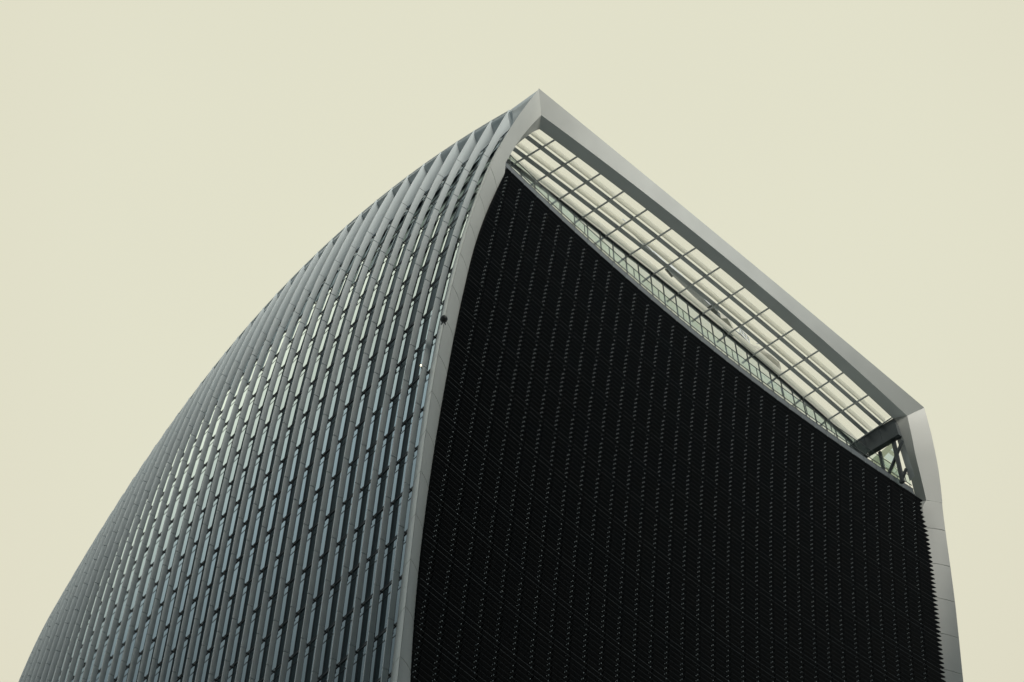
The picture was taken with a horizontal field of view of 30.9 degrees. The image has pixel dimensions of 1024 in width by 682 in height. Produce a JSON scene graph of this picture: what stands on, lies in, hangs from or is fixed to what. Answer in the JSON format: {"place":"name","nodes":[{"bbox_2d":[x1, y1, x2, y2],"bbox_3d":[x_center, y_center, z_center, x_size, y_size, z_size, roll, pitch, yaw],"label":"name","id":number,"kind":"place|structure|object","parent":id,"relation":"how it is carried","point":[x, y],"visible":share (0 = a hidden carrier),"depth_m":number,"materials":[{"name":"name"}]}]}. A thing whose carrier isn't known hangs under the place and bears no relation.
{"place":"outdoors","nodes":[
{"label":"outdoors","id":0,"kind":"place"},
{"bbox_2d":[19,89,962,681],"bbox_3d":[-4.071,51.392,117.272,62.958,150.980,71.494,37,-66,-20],"label":"office tower","id":1,"kind":"structure","parent":0,"point":[569,453],"depth_m":140.10,"materials":[{"name":"metal"}]},
{"bbox_2d":[189,658,198,681],"bbox_3d":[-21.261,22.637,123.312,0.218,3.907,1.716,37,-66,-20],"label":"window","id":2,"kind":"structure","parent":1,"relation":"in","point":[193,671],"depth_m":124.18,"materials":[{"name":"grey glass"}]},
{"bbox_2d":[201,645,213,681],"bbox_3d":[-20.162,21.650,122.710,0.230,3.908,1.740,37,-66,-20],"label":"window","id":3,"kind":"structure","parent":1,"relation":"in","point":[208,658],"depth_m":123.06,"materials":[{"name":"grey glass"}]},
{"bbox_2d":[207,604,221,649],"bbox_3d":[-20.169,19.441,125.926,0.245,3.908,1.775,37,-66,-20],"label":"window","id":4,"kind":"structure","parent":1,"relation":"in","point":[216,615],"depth_m":126.04,"materials":[{"name":"grey glass"}]},
{"bbox_2d":[214,631,229,678],"bbox_3d":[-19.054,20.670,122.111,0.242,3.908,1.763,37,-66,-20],"label":"window","id":5,"kind":"structure","parent":1,"relation":"in","point":[223,647],"depth_m":122.17,"materials":[{"name":"grey glass"}]},
{"bbox_2d":[222,591,236,636],"bbox_3d":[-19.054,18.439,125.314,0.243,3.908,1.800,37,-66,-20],"label":"window","id":6,"kind":"structure","parent":1,"relation":"in","point":[230,608],"depth_m":125.37,"materials":[{"name":"grey glass"}]},
{"bbox_2d":[227,658,238,681],"bbox_3d":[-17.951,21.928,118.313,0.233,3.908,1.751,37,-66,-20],"label":"window","id":7,"kind":"structure","parent":1,"relation":"in","point":[232,670],"depth_m":119.26,"materials":[{"name":"grey glass"}]},
{"bbox_2d":[230,617,245,664],"bbox_3d":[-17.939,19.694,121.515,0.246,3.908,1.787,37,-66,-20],"label":"window","id":8,"kind":"structure","parent":1,"relation":"in","point":[239,631],"depth_m":121.57,"materials":[{"name":"grey glass"}]},
{"bbox_2d":[238,577,252,622],"bbox_3d":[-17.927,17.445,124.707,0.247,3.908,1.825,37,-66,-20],"label":"window","id":9,"kind":"structure","parent":1,"relation":"in","point":[246,591],"depth_m":124.76,"materials":[{"name":"grey glass"}]},
{"bbox_2d":[241,645,254,681],"bbox_3d":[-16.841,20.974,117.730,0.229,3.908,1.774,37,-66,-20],"label":"window","id":10,"kind":"structure","parent":1,"relation":"in","point":[249,656],"depth_m":118.16,"materials":[{"name":"grey glass"}]},
{"bbox_2d":[245,538,259,582],"bbox_3d":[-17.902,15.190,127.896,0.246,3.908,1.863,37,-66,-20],"label":"window","id":11,"kind":"structure","parent":1,"relation":"in","point":[252,558],"depth_m":127.97,"materials":[{"name":"grey glass"}]},
{"bbox_2d":[246,603,261,651],"bbox_3d":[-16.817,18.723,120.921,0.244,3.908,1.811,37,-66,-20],"label":"window","id":12,"kind":"structure","parent":1,"relation":"in","point":[256,615],"depth_m":120.95,"materials":[{"name":"grey glass"}]},
{"bbox_2d":[253,563,268,609],"bbox_3d":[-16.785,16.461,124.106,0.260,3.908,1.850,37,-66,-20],"label":"window","id":13,"kind":"structure","parent":1,"relation":"in","point":[262,576],"depth_m":124.18,"materials":[{"name":"grey glass"}]},
{"bbox_2d":[255,631,271,681],"bbox_3d":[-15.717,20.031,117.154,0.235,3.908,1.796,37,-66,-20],"label":"window","id":14,"kind":"structure","parent":1,"relation":"in","point":[264,650],"depth_m":117.17,"materials":[{"name":"grey glass"}]},
{"bbox_2d":[260,525,274,569],"bbox_3d":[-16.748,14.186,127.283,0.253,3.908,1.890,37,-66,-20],"label":"window","id":15,"kind":"structure","parent":1,"relation":"in","point":[269,536],"depth_m":127.36,"materials":[{"name":"grey glass"}]},
{"bbox_2d":[262,590,277,638],"bbox_3d":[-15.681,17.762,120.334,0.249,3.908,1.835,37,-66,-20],"label":"window","id":16,"kind":"structure","parent":1,"relation":"in","point":[269,620],"depth_m":120.36,"materials":[{"name":"grey glass"}]},
{"bbox_2d":[267,488,281,531],"bbox_3d":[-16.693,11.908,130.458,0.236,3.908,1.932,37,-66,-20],"label":"window","id":17,"kind":"structure","parent":1,"relation":"in","point":[275,503],"depth_m":130.55,"materials":[{"name":"grey glass"}]},
{"bbox_2d":[269,549,284,595],"bbox_3d":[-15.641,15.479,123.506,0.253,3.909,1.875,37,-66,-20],"label":"window","id":18,"kind":"structure","parent":1,"relation":"in","point":[279,560],"depth_m":123.55,"materials":[{"name":"grey glass"}]},
{"bbox_2d":[272,617,288,669],"bbox_3d":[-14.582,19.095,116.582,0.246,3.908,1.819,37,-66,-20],"label":"window","id":19,"kind":"structure","parent":1,"relation":"in","point":[279,649],"depth_m":116.63,"materials":[{"name":"grey glass"}]},
{"bbox_2d":[276,511,290,555],"bbox_3d":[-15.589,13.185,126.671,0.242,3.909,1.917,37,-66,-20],"label":"window","id":20,"kind":"structure","parent":1,"relation":"in","point":[285,523],"depth_m":126.72,"materials":[{"name":"grey glass"}]},
{"bbox_2d":[279,576,294,625],"bbox_3d":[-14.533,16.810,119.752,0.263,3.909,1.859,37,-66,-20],"label":"window","id":21,"kind":"structure","parent":1,"relation":"in","point":[286,604],"depth_m":119.79,"materials":[{"name":"grey glass"}]},
{"bbox_2d":[283,474,297,517],"bbox_3d":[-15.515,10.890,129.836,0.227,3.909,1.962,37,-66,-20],"label":"window","id":22,"kind":"structure","parent":1,"relation":"in","point":[291,488],"depth_m":129.89,"materials":[{"name":"grey glass"}]},
{"bbox_2d":[285,649,298,681],"bbox_3d":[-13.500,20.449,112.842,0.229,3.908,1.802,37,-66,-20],"label":"window","id":23,"kind":"structure","parent":1,"relation":"in","point":[292,662],"depth_m":113.45,"materials":[{"name":"grey glass"}]},
{"bbox_2d":[286,535,301,582],"bbox_3d":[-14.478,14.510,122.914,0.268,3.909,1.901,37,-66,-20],"label":"window","id":24,"kind":"structure","parent":1,"relation":"in","point":[295,547],"depth_m":122.97,"materials":[{"name":"grey glass"}]},
{"bbox_2d":[289,439,304,480],"bbox_3d":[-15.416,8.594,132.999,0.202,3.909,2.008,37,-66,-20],"label":"window","id":25,"kind":"structure","parent":1,"relation":"in","point":[298,452],"depth_m":133.06,"materials":[{"name":"grey glass"}]},
{"bbox_2d":[289,604,305,656],"bbox_3d":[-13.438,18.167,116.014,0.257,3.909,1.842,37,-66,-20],"label":"window","id":26,"kind":"structure","parent":1,"relation":"in","point":[299,617],"depth_m":116.06,"materials":[{"name":"grey glass"}]},
{"bbox_2d":[292,497,307,542],"bbox_3d":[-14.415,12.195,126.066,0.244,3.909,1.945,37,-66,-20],"label":"window","id":27,"kind":"structure","parent":1,"relation":"in","point":[302,508],"depth_m":126.09,"materials":[{"name":"grey glass"}]},
{"bbox_2d":[296,562,311,611],"bbox_3d":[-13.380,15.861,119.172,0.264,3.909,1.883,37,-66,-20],"label":"window","id":28,"kind":"structure","parent":1,"relation":"in","point":[305,577],"depth_m":119.19,"materials":[{"name":"grey glass"}]},
{"bbox_2d":[299,461,313,503],"bbox_3d":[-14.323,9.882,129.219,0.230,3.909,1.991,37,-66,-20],"label":"window","id":29,"kind":"structure","parent":1,"relation":"in","point":[308,472],"depth_m":129.25,"materials":[{"name":"grey glass"}]},
{"bbox_2d":[301,635,316,681],"bbox_3d":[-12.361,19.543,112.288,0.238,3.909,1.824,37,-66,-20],"label":"window","id":30,"kind":"structure","parent":1,"relation":"in","point":[307,671],"depth_m":112.41,"materials":[{"name":"grey glass"}]},
{"bbox_2d":[303,522,317,568],"bbox_3d":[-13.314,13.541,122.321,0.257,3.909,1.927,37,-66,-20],"label":"window","id":31,"kind":"structure","parent":1,"relation":"in","point":[311,538],"depth_m":122.34,"materials":[{"name":"grey glass"}]},
{"bbox_2d":[305,425,320,467],"bbox_3d":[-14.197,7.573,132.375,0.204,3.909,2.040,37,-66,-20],"label":"window","id":32,"kind":"structure","parent":1,"relation":"in","point":[314,438],"depth_m":132.48,"materials":[{"name":"grey glass"}]},
{"bbox_2d":[307,590,323,642],"bbox_3d":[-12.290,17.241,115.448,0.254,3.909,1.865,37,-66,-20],"label":"window","id":33,"kind":"structure","parent":1,"relation":"in","point":[316,605],"depth_m":115.45,"materials":[{"name":"grey glass"}]},
{"bbox_2d":[309,482,324,528],"bbox_3d":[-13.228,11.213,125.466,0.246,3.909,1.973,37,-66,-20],"label":"window","id":34,"kind":"structure","parent":1,"relation":"in","point":[315,513],"depth_m":125.52,"materials":[{"name":"grey glass"}]},
{"bbox_2d":[313,547,329,598],"bbox_3d":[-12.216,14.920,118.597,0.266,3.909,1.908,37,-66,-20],"label":"window","id":35,"kind":"structure","parent":1,"relation":"in","point":[322,564],"depth_m":118.61,"materials":[{"name":"grey glass"}]},
{"bbox_2d":[315,446,330,490],"bbox_3d":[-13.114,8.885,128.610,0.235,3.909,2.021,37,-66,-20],"label":"window","id":36,"kind":"structure","parent":1,"relation":"in","point":[323,465],"depth_m":128.69,"materials":[{"name":"grey glass"}]},
{"bbox_2d":[318,621,334,676],"bbox_3d":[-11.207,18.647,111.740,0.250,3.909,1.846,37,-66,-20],"label":"window","id":37,"kind":"structure","parent":1,"relation":"in","point":[325,658],"depth_m":111.75,"materials":[{"name":"grey glass"}]},
{"bbox_2d":[320,507,335,555],"bbox_3d":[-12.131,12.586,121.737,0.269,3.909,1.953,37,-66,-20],"label":"window","id":38,"kind":"structure","parent":1,"relation":"in","point":[328,525],"depth_m":121.81,"materials":[{"name":"grey glass"}]},
{"bbox_2d":[322,412,336,453],"bbox_3d":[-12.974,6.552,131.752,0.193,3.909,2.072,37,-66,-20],"label":"window","id":39,"kind":"structure","parent":1,"relation":"in","point":[331,423],"depth_m":131.80,"materials":[{"name":"grey glass"}]},
{"bbox_2d":[324,576,341,629],"bbox_3d":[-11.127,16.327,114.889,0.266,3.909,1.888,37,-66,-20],"label":"window","id":40,"kind":"structure","parent":1,"relation":"in","point":[334,590],"depth_m":114.90,"materials":[{"name":"grey glass"}]},
{"bbox_2d":[326,468,341,515],"bbox_3d":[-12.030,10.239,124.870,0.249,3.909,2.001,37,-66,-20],"label":"window","id":41,"kind":"structure","parent":1,"relation":"in","point":[333,493],"depth_m":124.91,"materials":[{"name":"grey glass"}]},
{"bbox_2d":[328,379,343,418],"bbox_3d":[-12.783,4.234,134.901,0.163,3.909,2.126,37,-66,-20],"label":"window","id":42,"kind":"structure","parent":1,"relation":"in","point":[337,391],"depth_m":134.96,"materials":[{"name":"grey glass"}]},
{"bbox_2d":[331,534,346,584],"bbox_3d":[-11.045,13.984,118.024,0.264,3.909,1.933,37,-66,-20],"label":"window","id":43,"kind":"structure","parent":1,"relation":"in","point":[340,548],"depth_m":118.03,"materials":[{"name":"grey glass"}]},
{"bbox_2d":[332,432,347,476],"bbox_3d":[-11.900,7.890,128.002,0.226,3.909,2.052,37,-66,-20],"label":"window","id":44,"kind":"structure","parent":1,"relation":"in","point":[339,456],"depth_m":128.06,"materials":[{"name":"grey glass"}]},
{"bbox_2d":[334,654,347,681],"bbox_3d":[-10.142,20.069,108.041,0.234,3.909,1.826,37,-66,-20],"label":"window","id":45,"kind":"structure","parent":1,"relation":"in","point":[340,671],"depth_m":108.92,"materials":[{"name":"grey glass"}]},
{"bbox_2d":[336,607,353,663],"bbox_3d":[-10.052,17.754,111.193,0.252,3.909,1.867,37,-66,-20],"label":"window","id":46,"kind":"structure","parent":1,"relation":"in","point":[345,633],"depth_m":111.21,"materials":[{"name":"grey glass"}]},
{"bbox_2d":[337,493,352,542],"bbox_3d":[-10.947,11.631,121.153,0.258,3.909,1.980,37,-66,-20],"label":"window","id":47,"kind":"structure","parent":1,"relation":"in","point":[346,507],"depth_m":121.16,"materials":[{"name":"grey glass"}]},
{"bbox_2d":[338,398,353,439],"bbox_3d":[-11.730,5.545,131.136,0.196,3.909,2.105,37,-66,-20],"label":"window","id":48,"kind":"structure","parent":1,"relation":"in","point":[347,412],"depth_m":131.19,"materials":[{"name":"grey glass"}]},
{"bbox_2d":[342,562,359,616],"bbox_3d":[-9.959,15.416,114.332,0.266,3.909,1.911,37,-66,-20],"label":"window","id":49,"kind":"structure","parent":1,"relation":"in","point":[352,580],"depth_m":114.36,"materials":[{"name":"grey glass"}]},
{"bbox_2d":[343,455,358,501],"bbox_3d":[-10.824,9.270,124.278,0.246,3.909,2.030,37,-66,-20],"label":"window","id":50,"kind":"structure","parent":1,"relation":"in","point":[352,468],"depth_m":124.30,"materials":[{"name":"grey glass"}]},
{"bbox_2d":[345,364,360,404],"bbox_3d":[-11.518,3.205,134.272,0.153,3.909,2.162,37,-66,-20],"label":"window","id":51,"kind":"structure","parent":1,"relation":"in","point":[354,377],"depth_m":134.34,"materials":[{"name":"grey glass"}]},
{"bbox_2d":[349,418,364,462],"bbox_3d":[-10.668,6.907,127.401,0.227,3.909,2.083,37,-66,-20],"label":"window","id":52,"kind":"structure","parent":1,"relation":"in","point":[358,432],"depth_m":127.44,"materials":[{"name":"grey glass"}]},
{"bbox_2d":[349,519,365,571],"bbox_3d":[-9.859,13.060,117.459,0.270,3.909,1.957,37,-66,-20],"label":"window","id":53,"kind":"structure","parent":1,"relation":"in","point":[358,534],"depth_m":117.49,"materials":[{"name":"grey glass"}]},
{"bbox_2d":[351,641,366,681],"bbox_3d":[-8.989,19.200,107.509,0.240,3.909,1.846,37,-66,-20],"label":"window","id":54,"kind":"structure","parent":1,"relation":"in","point":[359,657],"depth_m":107.90,"materials":[{"name":"grey glass"}]},
{"bbox_2d":[352,332,368,371],"bbox_3d":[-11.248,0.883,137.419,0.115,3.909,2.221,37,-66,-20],"label":"window","id":55,"kind":"structure","parent":1,"relation":"in","point":[361,346],"depth_m":137.52,"materials":[{"name":"grey glass"}]},
{"bbox_2d":[355,479,370,528],"bbox_3d":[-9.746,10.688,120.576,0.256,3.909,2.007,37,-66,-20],"label":"window","id":56,"kind":"structure","parent":1,"relation":"in","point":[364,493],"depth_m":120.60,"materials":[{"name":"grey glass"}]},
{"bbox_2d":[355,383,371,425],"bbox_3d":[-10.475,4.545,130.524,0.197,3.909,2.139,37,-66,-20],"label":"window","id":57,"kind":"structure","parent":1,"relation":"in","point":[364,399],"depth_m":130.59,"materials":[{"name":"grey glass"}]},
{"bbox_2d":[355,594,372,650],"bbox_3d":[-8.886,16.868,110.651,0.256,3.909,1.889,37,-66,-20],"label":"window","id":58,"kind":"structure","parent":1,"relation":"in","point":[365,610],"depth_m":110.62,"materials":[{"name":"grey glass"}]},
{"bbox_2d":[360,440,376,487],"bbox_3d":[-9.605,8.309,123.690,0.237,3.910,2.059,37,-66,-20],"label":"window","id":59,"kind":"structure","parent":1,"relation":"in","point":[370,454],"depth_m":123.73,"materials":[{"name":"grey glass"}]},
{"bbox_2d":[361,549,377,602],"bbox_3d":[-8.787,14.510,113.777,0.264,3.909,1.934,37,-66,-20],"label":"window","id":60,"kind":"structure","parent":1,"relation":"in","point":[369,578],"depth_m":113.73,"materials":[{"name":"grey glass"}]},
{"bbox_2d":[362,349,378,391],"bbox_3d":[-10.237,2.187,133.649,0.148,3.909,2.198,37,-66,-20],"label":"window","id":61,"kind":"structure","parent":1,"relation":"in","point":[371,364],"depth_m":133.72,"materials":[{"name":"grey glass"}]},
{"bbox_2d":[366,404,382,448],"bbox_3d":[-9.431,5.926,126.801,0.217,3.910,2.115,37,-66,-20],"label":"window","id":62,"kind":"structure","parent":1,"relation":"in","point":[375,421],"depth_m":126.80,"materials":[{"name":"grey glass"}]},
{"bbox_2d":[367,506,383,557],"bbox_3d":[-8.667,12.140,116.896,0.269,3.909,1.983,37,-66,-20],"label":"window","id":63,"kind":"structure","parent":1,"relation":"in","point":[376,523],"depth_m":116.91,"materials":[{"name":"grey glass"}]},
{"bbox_2d":[369,318,385,357],"bbox_3d":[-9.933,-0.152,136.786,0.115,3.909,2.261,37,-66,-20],"label":"window","id":64,"kind":"structure","parent":1,"relation":"in","point":[378,332],"depth_m":136.87,"materials":[{"name":"grey glass"}]},
{"bbox_2d":[369,627,386,681],"bbox_3d":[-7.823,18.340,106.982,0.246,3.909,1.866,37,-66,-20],"label":"window","id":65,"kind":"structure","parent":1,"relation":"in","point":[379,643],"depth_m":107.00,"materials":[{"name":"grey glass"}]},
{"bbox_2d":[372,466,388,514],"bbox_3d":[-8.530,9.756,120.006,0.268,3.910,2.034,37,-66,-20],"label":"window","id":66,"kind":"structure","parent":1,"relation":"in","point":[381,486],"depth_m":120.02,"materials":[{"name":"grey glass"}]},
{"bbox_2d":[373,368,389,412],"bbox_3d":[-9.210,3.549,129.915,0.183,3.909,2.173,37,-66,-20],"label":"window","id":67,"kind":"structure","parent":1,"relation":"in","point":[380,393],"depth_m":129.95,"materials":[{"name":"grey glass"}]},
{"bbox_2d":[374,580,391,636],"bbox_3d":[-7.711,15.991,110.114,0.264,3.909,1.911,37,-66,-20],"label":"window","id":68,"kind":"structure","parent":1,"relation":"in","point":[384,596],"depth_m":110.10,"materials":[{"name":"grey glass"}]},
{"bbox_2d":[378,427,394,474],"bbox_3d":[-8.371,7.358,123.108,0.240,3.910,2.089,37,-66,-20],"label":"window","id":69,"kind":"structure","parent":1,"relation":"in","point":[388,440],"depth_m":123.15,"materials":[{"name":"grey glass"}]},
{"bbox_2d":[379,336,395,376],"bbox_3d":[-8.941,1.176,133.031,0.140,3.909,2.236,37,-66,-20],"label":"window","id":70,"kind":"structure","parent":1,"relation":"in","point":[387,357],"depth_m":133.11,"materials":[{"name":"grey glass"}]},
{"bbox_2d":[380,535,396,589],"bbox_3d":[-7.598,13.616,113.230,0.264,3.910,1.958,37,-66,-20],"label":"window","id":71,"kind":"structure","parent":1,"relation":"in","point":[389,554],"depth_m":113.21,"materials":[{"name":"grey glass"}]},
{"bbox_2d":[388,622,396,673],"bbox_3d":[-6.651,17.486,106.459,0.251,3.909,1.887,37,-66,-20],"label":"window","id":72,"kind":"structure","parent":1,"relation":"in","point":[394,627],"depth_m":106.59,"materials":[{"name":"grey glass"}]},
{"bbox_2d":[384,390,400,435],"bbox_3d":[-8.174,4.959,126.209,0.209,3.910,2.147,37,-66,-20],"label":"window","id":73,"kind":"structure","parent":1,"relation":"in","point":[394,403],"depth_m":126.23,"materials":[{"name":"grey glass"}]},
{"bbox_2d":[385,492,402,544],"bbox_3d":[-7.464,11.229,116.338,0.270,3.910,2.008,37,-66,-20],"label":"window","id":74,"kind":"structure","parent":1,"relation":"in","point":[394,514],"depth_m":116.32,"materials":[{"name":"grey glass"}]},
{"bbox_2d":[386,304,403,343],"bbox_3d":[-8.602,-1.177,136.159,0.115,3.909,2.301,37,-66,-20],"label":"window","id":75,"kind":"structure","parent":1,"relation":"in","point":[396,317],"depth_m":136.22,"materials":[{"name":"grey glass"}]},
{"bbox_2d":[393,575,401,623],"bbox_3d":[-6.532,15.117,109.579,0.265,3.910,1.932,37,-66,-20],"label":"window","id":76,"kind":"structure","parent":1,"relation":"in","point":[399,582],"depth_m":109.70,"materials":[{"name":"grey glass"}]},
{"bbox_2d":[390,354,407,398],"bbox_3d":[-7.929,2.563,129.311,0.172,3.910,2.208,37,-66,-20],"label":"window","id":77,"kind":"structure","parent":1,"relation":"in","point":[400,368],"depth_m":129.35,"materials":[{"name":"grey glass"}]},
{"bbox_2d":[391,451,407,501],"bbox_3d":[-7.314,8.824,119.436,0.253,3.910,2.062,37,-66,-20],"label":"window","id":78,"kind":"structure","parent":1,"relation":"in","point":[400,468],"depth_m":119.45,"materials":[{"name":"grey glass"}]},
{"bbox_2d":[399,530,406,575],"bbox_3d":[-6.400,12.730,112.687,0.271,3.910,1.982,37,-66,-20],"label":"window","id":79,"kind":"structure","parent":1,"relation":"in","point":[405,534],"depth_m":112.86,"materials":[{"name":"grey glass"}]},
{"bbox_2d":[394,274,411,312],"bbox_3d":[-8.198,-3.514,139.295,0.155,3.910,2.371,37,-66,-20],"label":"window","id":80,"kind":"structure","parent":1,"relation":"in","point":[404,287],"depth_m":139.35,"materials":[{"name":"grey glass"}]},
{"bbox_2d":[396,412,413,460],"bbox_3d":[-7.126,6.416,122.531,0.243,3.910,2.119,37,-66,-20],"label":"window","id":81,"kind":"structure","parent":1,"relation":"in","point":[405,433],"depth_m":122.55,"materials":[{"name":"grey glass"}]},
{"bbox_2d":[397,321,414,363],"bbox_3d":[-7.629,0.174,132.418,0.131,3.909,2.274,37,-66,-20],"label":"window","id":82,"kind":"structure","parent":1,"relation":"in","point":[406,338],"depth_m":132.48,"materials":[{"name":"grey glass"}]},
{"bbox_2d":[404,486,412,530],"bbox_3d":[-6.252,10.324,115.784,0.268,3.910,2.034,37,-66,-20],"label":"window","id":83,"kind":"structure","parent":1,"relation":"in","point":[410,491],"depth_m":115.93,"materials":[{"name":"grey glass"}]},
{"bbox_2d":[402,375,419,421],"bbox_3d":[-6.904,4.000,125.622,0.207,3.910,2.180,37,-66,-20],"label":"window","id":84,"kind":"structure","parent":1,"relation":"in","point":[412,389],"depth_m":125.64,"materials":[{"name":"grey glass"}]},
{"bbox_2d":[404,289,421,329],"bbox_3d":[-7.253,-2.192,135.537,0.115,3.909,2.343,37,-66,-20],"label":"window","id":85,"kind":"structure","parent":1,"relation":"in","point":[413,307],"depth_m":135.56,"materials":[{"name":"grey glass"}]},
{"bbox_2d":[410,446,417,487],"bbox_3d":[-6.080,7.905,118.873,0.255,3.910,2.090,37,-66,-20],"label":"window","id":86,"kind":"structure","parent":1,"relation":"in","point":[415,451],"depth_m":119.07,"materials":[{"name":"grey glass"}]},
{"bbox_2d":[408,340,425,384],"bbox_3d":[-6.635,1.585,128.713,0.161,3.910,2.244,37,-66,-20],"label":"window","id":87,"kind":"structure","parent":1,"relation":"in","point":[418,355],"depth_m":128.72,"materials":[{"name":"grey glass"}]},
{"bbox_2d":[415,406,423,446],"bbox_3d":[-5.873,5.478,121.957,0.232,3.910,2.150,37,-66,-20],"label":"window","id":88,"kind":"structure","parent":1,"relation":"in","point":[421,411],"depth_m":122.17,"materials":[{"name":"grey glass"}]},
{"bbox_2d":[412,260,429,298],"bbox_3d":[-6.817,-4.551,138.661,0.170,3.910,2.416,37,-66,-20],"label":"window","id":89,"kind":"structure","parent":1,"relation":"in","point":[421,276],"depth_m":138.70,"materials":[{"name":"grey glass"}]},
{"bbox_2d":[415,307,432,349],"bbox_3d":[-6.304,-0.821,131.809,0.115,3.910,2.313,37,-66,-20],"label":"window","id":90,"kind":"structure","parent":1,"relation":"in","point":[425,321],"depth_m":131.82,"materials":[{"name":"grey glass"}]},
{"bbox_2d":[421,368,430,407],"bbox_3d":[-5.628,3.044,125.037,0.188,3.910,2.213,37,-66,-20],"label":"window","id":91,"kind":"structure","parent":1,"relation":"in","point":[427,374],"depth_m":125.26,"materials":[{"name":"grey glass"}]},
{"bbox_2d":[420,231,438,268],"bbox_3d":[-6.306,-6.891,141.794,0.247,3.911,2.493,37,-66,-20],"label":"window","id":92,"kind":"structure","parent":1,"relation":"in","point":[430,246],"depth_m":141.92,"materials":[{"name":"grey glass"}]},
{"bbox_2d":[422,275,440,315],"bbox_3d":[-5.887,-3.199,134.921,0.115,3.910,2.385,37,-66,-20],"label":"window","id":93,"kind":"structure","parent":1,"relation":"in","point":[431,295],"depth_m":134.96,"materials":[{"name":"grey glass"}]},
{"bbox_2d":[427,334,436,370],"bbox_3d":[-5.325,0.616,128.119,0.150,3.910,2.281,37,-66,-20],"label":"window","id":94,"kind":"structure","parent":1,"relation":"in","point":[434,338],"depth_m":128.31,"materials":[{"name":"grey glass"}]},
{"bbox_2d":[433,299,444,335],"bbox_3d":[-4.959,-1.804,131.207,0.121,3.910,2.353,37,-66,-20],"label":"window","id":95,"kind":"structure","parent":1,"relation":"in","point":[441,305],"depth_m":131.40,"materials":[{"name":"grey glass"}]},
{"bbox_2d":[430,245,448,284],"bbox_3d":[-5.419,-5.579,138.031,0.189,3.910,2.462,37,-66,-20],"label":"window","id":96,"kind":"structure","parent":1,"relation":"in","point":[440,260],"depth_m":138.09,"materials":[{"name":"grey glass"}]},
{"bbox_2d":[440,315,447,324],"bbox_3d":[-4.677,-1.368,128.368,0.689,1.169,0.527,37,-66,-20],"label":"globe fixture","id":97,"kind":"object","parent":1,"relation":"attached to","point":[443,318],"visible":1,"depth_m":128.32,"materials":[{"name":"black"}]},
{"bbox_2d":[441,267,452,301],"bbox_3d":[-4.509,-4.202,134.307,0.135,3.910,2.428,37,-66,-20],"label":"window","id":98,"kind":"structure","parent":1,"relation":"in","point":[449,273],"depth_m":134.53,"materials":[{"name":"grey glass"}]},
{"bbox_2d":[438,217,457,253],"bbox_3d":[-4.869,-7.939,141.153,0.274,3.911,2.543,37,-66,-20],"label":"window","id":99,"kind":"structure","parent":1,"relation":"in","point":[447,237],"depth_m":141.23,"materials":[{"name":"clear glass"}]},
{"bbox_2d":[449,237,461,269],"bbox_3d":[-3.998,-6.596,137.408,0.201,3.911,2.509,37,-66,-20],"label":"window","id":100,"kind":"structure","parent":1,"relation":"in","point":[457,243],"depth_m":137.64,"materials":[{"name":"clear glass"}]},
{"bbox_2d":[457,209,470,239],"bbox_3d":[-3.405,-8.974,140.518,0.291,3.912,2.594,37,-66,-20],"label":"window","id":101,"kind":"structure","parent":1,"relation":"in","point":[467,214],"depth_m":140.77,"materials":[{"name":"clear glass"}]},
{"bbox_2d":[467,181,481,211],"bbox_3d":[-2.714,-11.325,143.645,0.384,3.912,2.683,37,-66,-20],"label":"window","id":102,"kind":"structure","parent":1,"relation":"in","point":[477,188],"depth_m":143.91,"materials":[{"name":"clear glass"}]},
{"bbox_2d":[622,219,734,335],"bbox_3d":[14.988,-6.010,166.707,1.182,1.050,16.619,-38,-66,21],"label":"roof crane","id":103,"kind":"object","parent":1,"relation":"on","point":[708,305],"visible":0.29,"depth_m":167.65,"materials":[{"name":"grey metal"}]},
{"bbox_2d":[735,328,749,342],"bbox_3d":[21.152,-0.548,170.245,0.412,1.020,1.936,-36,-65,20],"label":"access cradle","id":104,"kind":"object","parent":1,"relation":"on","point":[743,335],"visible":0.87,"depth_m":170.15,"materials":[{"name":"white metal"}]},
{"bbox_2d":[743,343,780,374],"bbox_3d":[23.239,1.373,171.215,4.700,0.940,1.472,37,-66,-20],"label":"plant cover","id":105,"kind":"object","parent":1,"relation":"on","point":[770,357],"visible":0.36,"depth_m":171.05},
{"bbox_2d":[0,0,1023,681],"label":"sky","id":106,"kind":"structure","parent":0,"point":[167,167],"materials":[{"name":"beige"}]}
]}

